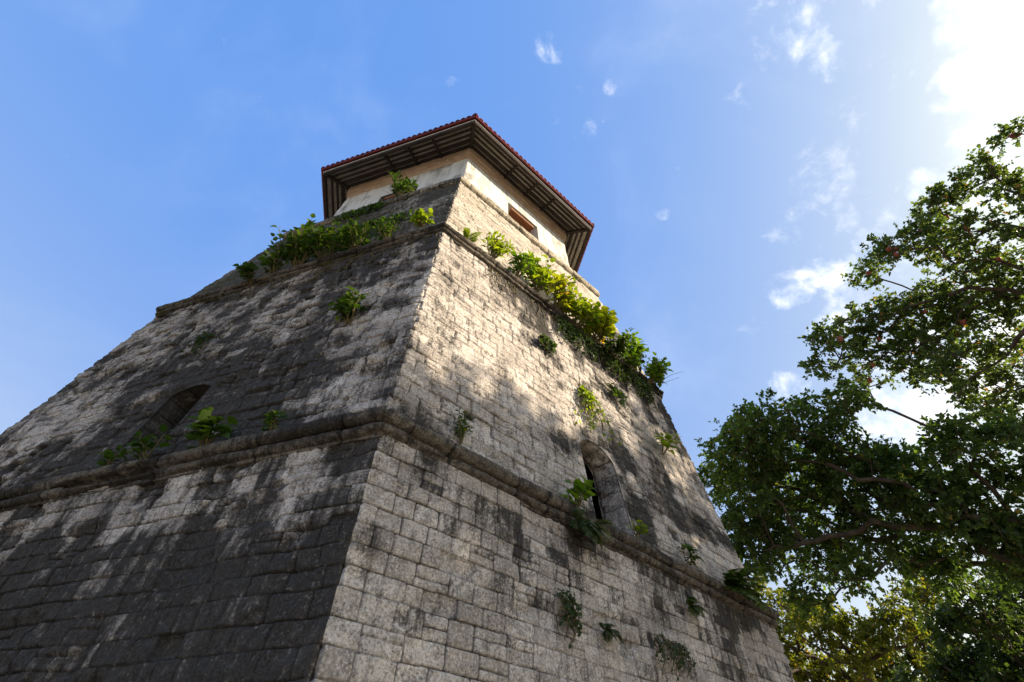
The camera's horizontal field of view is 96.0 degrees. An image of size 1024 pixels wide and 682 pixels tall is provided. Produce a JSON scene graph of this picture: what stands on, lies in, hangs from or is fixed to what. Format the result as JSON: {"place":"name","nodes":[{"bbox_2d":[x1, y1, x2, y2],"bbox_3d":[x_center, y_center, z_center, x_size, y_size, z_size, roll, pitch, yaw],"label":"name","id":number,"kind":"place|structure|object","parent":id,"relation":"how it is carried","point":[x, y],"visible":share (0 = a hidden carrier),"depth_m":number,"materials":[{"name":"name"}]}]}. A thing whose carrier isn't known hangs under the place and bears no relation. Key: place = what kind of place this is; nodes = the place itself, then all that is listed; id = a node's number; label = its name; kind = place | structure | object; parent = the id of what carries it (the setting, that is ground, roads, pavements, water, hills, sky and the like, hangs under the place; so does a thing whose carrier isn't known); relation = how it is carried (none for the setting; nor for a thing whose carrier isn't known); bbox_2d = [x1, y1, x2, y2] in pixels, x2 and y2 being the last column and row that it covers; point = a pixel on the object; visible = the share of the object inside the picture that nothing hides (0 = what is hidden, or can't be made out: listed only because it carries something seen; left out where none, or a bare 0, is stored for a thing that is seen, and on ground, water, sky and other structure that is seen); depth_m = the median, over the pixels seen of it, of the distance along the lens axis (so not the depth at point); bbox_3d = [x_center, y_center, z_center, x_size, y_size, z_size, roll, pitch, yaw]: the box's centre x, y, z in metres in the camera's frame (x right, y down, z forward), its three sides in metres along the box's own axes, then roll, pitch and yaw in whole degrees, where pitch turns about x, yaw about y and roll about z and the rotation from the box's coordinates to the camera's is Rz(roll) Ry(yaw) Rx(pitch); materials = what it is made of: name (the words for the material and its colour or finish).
{"place":"outdoors","nodes":[
{"label":"outdoors","id":0,"kind":"place"},
{"bbox_2d":[0,0,1023,680],"label":"sky","id":1,"kind":"structure","parent":0,"point":[728,161],"materials":[{"name":"blue"}]},
{"bbox_3d":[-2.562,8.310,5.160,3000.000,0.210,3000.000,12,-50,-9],"label":"ground","id":2,"kind":"structure","parent":0,"visible":0},
{"bbox_2d":[0,113,794,681],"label":"stone watchtower","id":3,"kind":"structure","parent":2,"relation":"on","point":[360,513],"depth_m":4.65,"materials":[{"name":"grey stone"}]},
{"bbox_2d":[95,445,132,466],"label":"ledge plant","id":4,"kind":"object","parent":3,"relation":"on","point":[109,455],"visible":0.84,"depth_m":4.66,"materials":[{"name":"green plant"}]},
{"bbox_2d":[126,424,175,458],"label":"ledge plant","id":5,"kind":"object","parent":3,"relation":"on","point":[143,445],"visible":0.98,"depth_m":4.62,"materials":[{"name":"green plant"}]},
{"bbox_2d":[123,384,210,446],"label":"arched window","id":6,"kind":"structure","parent":3,"relation":"in","point":[179,404],"depth_m":5.77,"materials":[{"name":"grey stone"}]},
{"bbox_2d":[179,331,216,356],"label":"moss tuft","id":7,"kind":"object","parent":3,"relation":"attached to","point":[200,340],"visible":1,"depth_m":6.84,"materials":[{"name":"green plant"}]},
{"bbox_2d":[183,407,237,449],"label":"ledge plant","id":8,"kind":"object","parent":3,"relation":"on","point":[205,434],"visible":0.94,"depth_m":4.42,"materials":[{"name":"green plant"}]},
{"bbox_2d":[222,260,258,311],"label":"shrub","id":9,"kind":"object","parent":3,"relation":"on","point":[246,268],"visible":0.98,"depth_m":8.54,"materials":[{"name":"green plant"}]},
{"bbox_2d":[242,225,297,300],"bbox_3d":[-4.346,-1.539,8.364,1.230,1.787,0.672,-31,-56,25],"label":"shrub","id":10,"kind":"object","parent":3,"relation":"on","point":[271,261],"visible":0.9,"depth_m":8.62,"materials":[{"name":"green plant"}]},
{"bbox_2d":[261,410,288,430],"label":"ledge plant","id":11,"kind":"object","parent":3,"relation":"on","point":[271,420],"visible":0.96,"depth_m":4.28,"materials":[{"name":"green plant"}]},
{"bbox_2d":[264,222,325,301],"bbox_3d":[-3.846,-1.489,8.213,0.726,1.988,1.044,32,-56,-24],"label":"shrub","id":12,"kind":"object","parent":3,"relation":"on","point":[299,254],"visible":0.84,"depth_m":8.51,"materials":[{"name":"green plant"}]},
{"bbox_2d":[292,213,348,287],"bbox_3d":[-3.435,-1.544,8.178,0.936,1.616,0.757,12,-50,-9],"label":"shrub","id":13,"kind":"object","parent":3,"relation":"on","point":[331,235],"visible":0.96,"depth_m":8.34,"materials":[{"name":"green plant"}]},
{"bbox_2d":[327,286,368,325],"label":"seedling","id":14,"kind":"object","parent":3,"relation":"on","point":[347,304],"visible":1,"depth_m":5.95,"materials":[{"name":"green plant"}]},
{"bbox_2d":[326,218,375,280],"bbox_3d":[-2.892,-1.591,7.928,0.829,1.683,0.568,-5,-49,5],"label":"shrub","id":15,"kind":"object","parent":3,"relation":"on","point":[351,239],"visible":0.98,"depth_m":8.26,"materials":[{"name":"green plant"}]},
{"bbox_2d":[277,208,424,270],"bbox_3d":[-3.048,-2.101,9.356,3.317,2.053,0.501,-12,-50,11],"label":"creeper","id":16,"kind":"object","parent":3,"relation":"attached to","point":[396,216],"visible":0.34,"depth_m":9.42,"materials":[{"name":"green plant"}]},
{"bbox_2d":[291,170,418,293],"bbox_3d":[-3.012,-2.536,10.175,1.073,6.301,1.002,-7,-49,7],"label":"shrub","id":17,"kind":"object","parent":3,"relation":"on","point":[403,186],"visible":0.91,"depth_m":12.06,"materials":[{"name":"green plant"}]},
{"bbox_2d":[331,200,387,224],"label":"creeper","id":18,"kind":"object","parent":3,"relation":"attached to","point":[368,207],"visible":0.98,"depth_m":11.80,"materials":[{"name":"green plant"}]},
{"bbox_2d":[365,216,400,265],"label":"shrub","id":19,"kind":"object","parent":3,"relation":"on","point":[387,229],"visible":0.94,"depth_m":8.09,"materials":[{"name":"green plant"}]},
{"bbox_2d":[378,186,417,201],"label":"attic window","id":20,"kind":"structure","parent":3,"relation":"in","point":[389,196],"depth_m":14.41,"materials":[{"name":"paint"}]},
{"bbox_2d":[386,208,438,264],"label":"shrub","id":21,"kind":"object","parent":3,"relation":"on","point":[421,216],"visible":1,"depth_m":7.91,"materials":[{"name":"green plant"}]},
{"bbox_2d":[451,407,473,444],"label":"climbing fern","id":22,"kind":"object","parent":3,"relation":"on","point":[462,430],"visible":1,"depth_m":4.60,"materials":[{"name":"green plant"}]},
{"bbox_2d":[463,227,481,242],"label":"fern","id":23,"kind":"object","parent":3,"relation":"on","point":[466,233],"visible":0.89,"depth_m":8.06,"materials":[{"name":"green plant"}]},
{"bbox_2d":[480,231,516,293],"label":"shrub","id":24,"kind":"object","parent":3,"relation":"on","point":[496,249],"visible":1,"depth_m":8.36,"materials":[{"name":"green plant"}]},
{"bbox_2d":[504,250,536,310],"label":"shrub","id":25,"kind":"object","parent":3,"relation":"on","point":[522,267],"visible":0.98,"depth_m":8.66,"materials":[{"name":"green plant"}]},
{"bbox_2d":[508,202,538,240],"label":"attic window","id":26,"kind":"structure","parent":3,"relation":"in","point":[513,212],"depth_m":15.15,"materials":[{"name":"paint"}]},
{"bbox_2d":[532,279,553,303],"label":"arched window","id":27,"kind":"structure","parent":3,"relation":"in","point":[542,293],"depth_m":10.34,"materials":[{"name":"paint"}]},
{"bbox_2d":[526,251,562,331],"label":"shrub","id":28,"kind":"object","parent":3,"relation":"on","point":[541,277],"visible":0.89,"depth_m":8.96,"materials":[{"name":"green plant"}]},
{"bbox_2d":[538,334,557,356],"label":"moss tuft","id":29,"kind":"object","parent":3,"relation":"attached to","point":[549,345],"visible":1,"depth_m":7.54,"materials":[{"name":"green plant"}]},
{"bbox_2d":[537,272,578,336],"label":"shrub","id":30,"kind":"object","parent":3,"relation":"on","point":[561,297],"visible":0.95,"depth_m":9.04,"materials":[{"name":"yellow plant"}]},
{"bbox_2d":[556,588,582,648],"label":"creeper","id":31,"kind":"object","parent":3,"relation":"attached to","point":[569,603],"visible":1,"depth_m":4.05,"materials":[{"name":"green plant"}]},
{"bbox_2d":[559,474,595,506],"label":"ledge plant","id":32,"kind":"object","parent":3,"relation":"on","point":[580,488],"visible":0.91,"depth_m":5.06,"materials":[{"name":"green plant"}]},
{"bbox_2d":[562,287,604,350],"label":"shrub","id":33,"kind":"object","parent":3,"relation":"on","point":[586,317],"visible":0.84,"depth_m":9.17,"materials":[{"name":"green plant"}]},
{"bbox_2d":[570,508,613,549],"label":"fern","id":34,"kind":"object","parent":3,"relation":"attached to","point":[589,528],"visible":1,"depth_m":4.75,"materials":[{"name":"green plant"}]},
{"bbox_2d":[574,385,621,447],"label":"creeper","id":35,"kind":"object","parent":3,"relation":"attached to","point":[589,398],"visible":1,"depth_m":7.08,"materials":[{"name":"green plant"}]},
{"bbox_2d":[581,303,618,371],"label":"shrub","id":36,"kind":"object","parent":3,"relation":"on","point":[610,318],"visible":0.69,"depth_m":9.42,"materials":[{"name":"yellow plant"}]},
{"bbox_2d":[555,314,655,408],"bbox_3d":[1.904,0.422,9.181,3.079,0.941,0.289,35,-57,-26],"label":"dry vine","id":37,"kind":"object","parent":3,"relation":"hanging from","point":[575,334],"visible":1,"depth_m":9.14,"materials":[{"name":"green plant"}]},
{"bbox_2d":[579,440,633,534],"bbox_3d":[1.086,1.959,6.111,0.754,1.396,0.506,35,-57,-26],"label":"arched window","id":38,"kind":"structure","parent":3,"relation":"in","point":[612,505],"depth_m":6.41,"materials":[{"name":"grey stone"}]},
{"bbox_2d":[598,622,623,643],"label":"fern","id":39,"kind":"object","parent":3,"relation":"attached to","point":[608,631],"visible":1,"depth_m":4.27,"materials":[{"name":"green plant"}]},
{"bbox_2d":[606,383,627,410],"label":"creeper","id":40,"kind":"object","parent":3,"relation":"attached to","point":[614,391],"visible":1,"depth_m":8.27,"materials":[{"name":"green plant"}]},
{"bbox_2d":[594,328,649,388],"bbox_3d":[2.336,0.305,9.360,0.781,1.305,1.196,-30,-56,24],"label":"shrub","id":41,"kind":"object","parent":3,"relation":"on","point":[619,347],"visible":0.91,"depth_m":9.38,"materials":[{"name":"green plant"}]},
{"bbox_2d":[624,519,647,538],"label":"ledge plant","id":42,"kind":"object","parent":3,"relation":"on","point":[637,528],"visible":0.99,"depth_m":5.55,"materials":[{"name":"green plant"}]},
{"bbox_2d":[620,328,651,408],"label":"shrub","id":43,"kind":"object","parent":3,"relation":"on","point":[638,349],"visible":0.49,"depth_m":10.00,"materials":[{"name":"green plant"}]},
{"bbox_2d":[643,352,679,418],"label":"shrub","id":44,"kind":"object","parent":3,"relation":"on","point":[656,372],"visible":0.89,"depth_m":10.27,"materials":[{"name":"green plant"}]},
{"bbox_2d":[653,432,680,454],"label":"seedling","id":45,"kind":"object","parent":3,"relation":"on","point":[664,442],"visible":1,"depth_m":8.15,"materials":[{"name":"green plant"}]},
{"bbox_2d":[653,632,695,681],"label":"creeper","id":46,"kind":"object","parent":3,"relation":"attached to","point":[673,646],"visible":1,"depth_m":4.73,"materials":[{"name":"green plant"}]},
{"bbox_2d":[677,542,704,568],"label":"ledge plant","id":47,"kind":"object","parent":3,"relation":"on","point":[690,549],"visible":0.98,"depth_m":6.02,"materials":[{"name":"green plant"}]},
{"bbox_2d":[685,596,708,617],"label":"fern","id":48,"kind":"object","parent":3,"relation":"attached to","point":[690,601],"visible":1,"depth_m":5.41,"materials":[{"name":"green plant"}]},
{"bbox_2d":[721,566,772,611],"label":"fern","id":49,"kind":"object","parent":3,"relation":"attached to","point":[734,580],"visible":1,"depth_m":6.23,"materials":[{"name":"green plant"}]},
{"bbox_2d":[751,573,965,681],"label":"yellow green tree","id":50,"kind":"object","parent":2,"relation":"on","point":[860,662],"visible":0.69,"depth_m":19.09,"materials":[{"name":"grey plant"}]},
{"bbox_2d":[694,373,1023,624],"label":"broadleaf tree","id":51,"kind":"object","parent":2,"relation":"on","point":[986,529],"visible":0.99,"depth_m":11.43,"materials":[{"name":"green plant"}]},
{"bbox_2d":[797,115,1023,449],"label":"pod tree","id":52,"kind":"object","parent":2,"relation":"on","point":[960,306],"visible":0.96,"depth_m":14.38,"materials":[{"name":"green plant"}]},
{"bbox_2d":[884,556,1023,681],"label":"understorey tree","id":53,"kind":"object","parent":2,"relation":"on","point":[996,629],"visible":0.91,"depth_m":12.59,"materials":[{"name":"green plant"}]}
]}

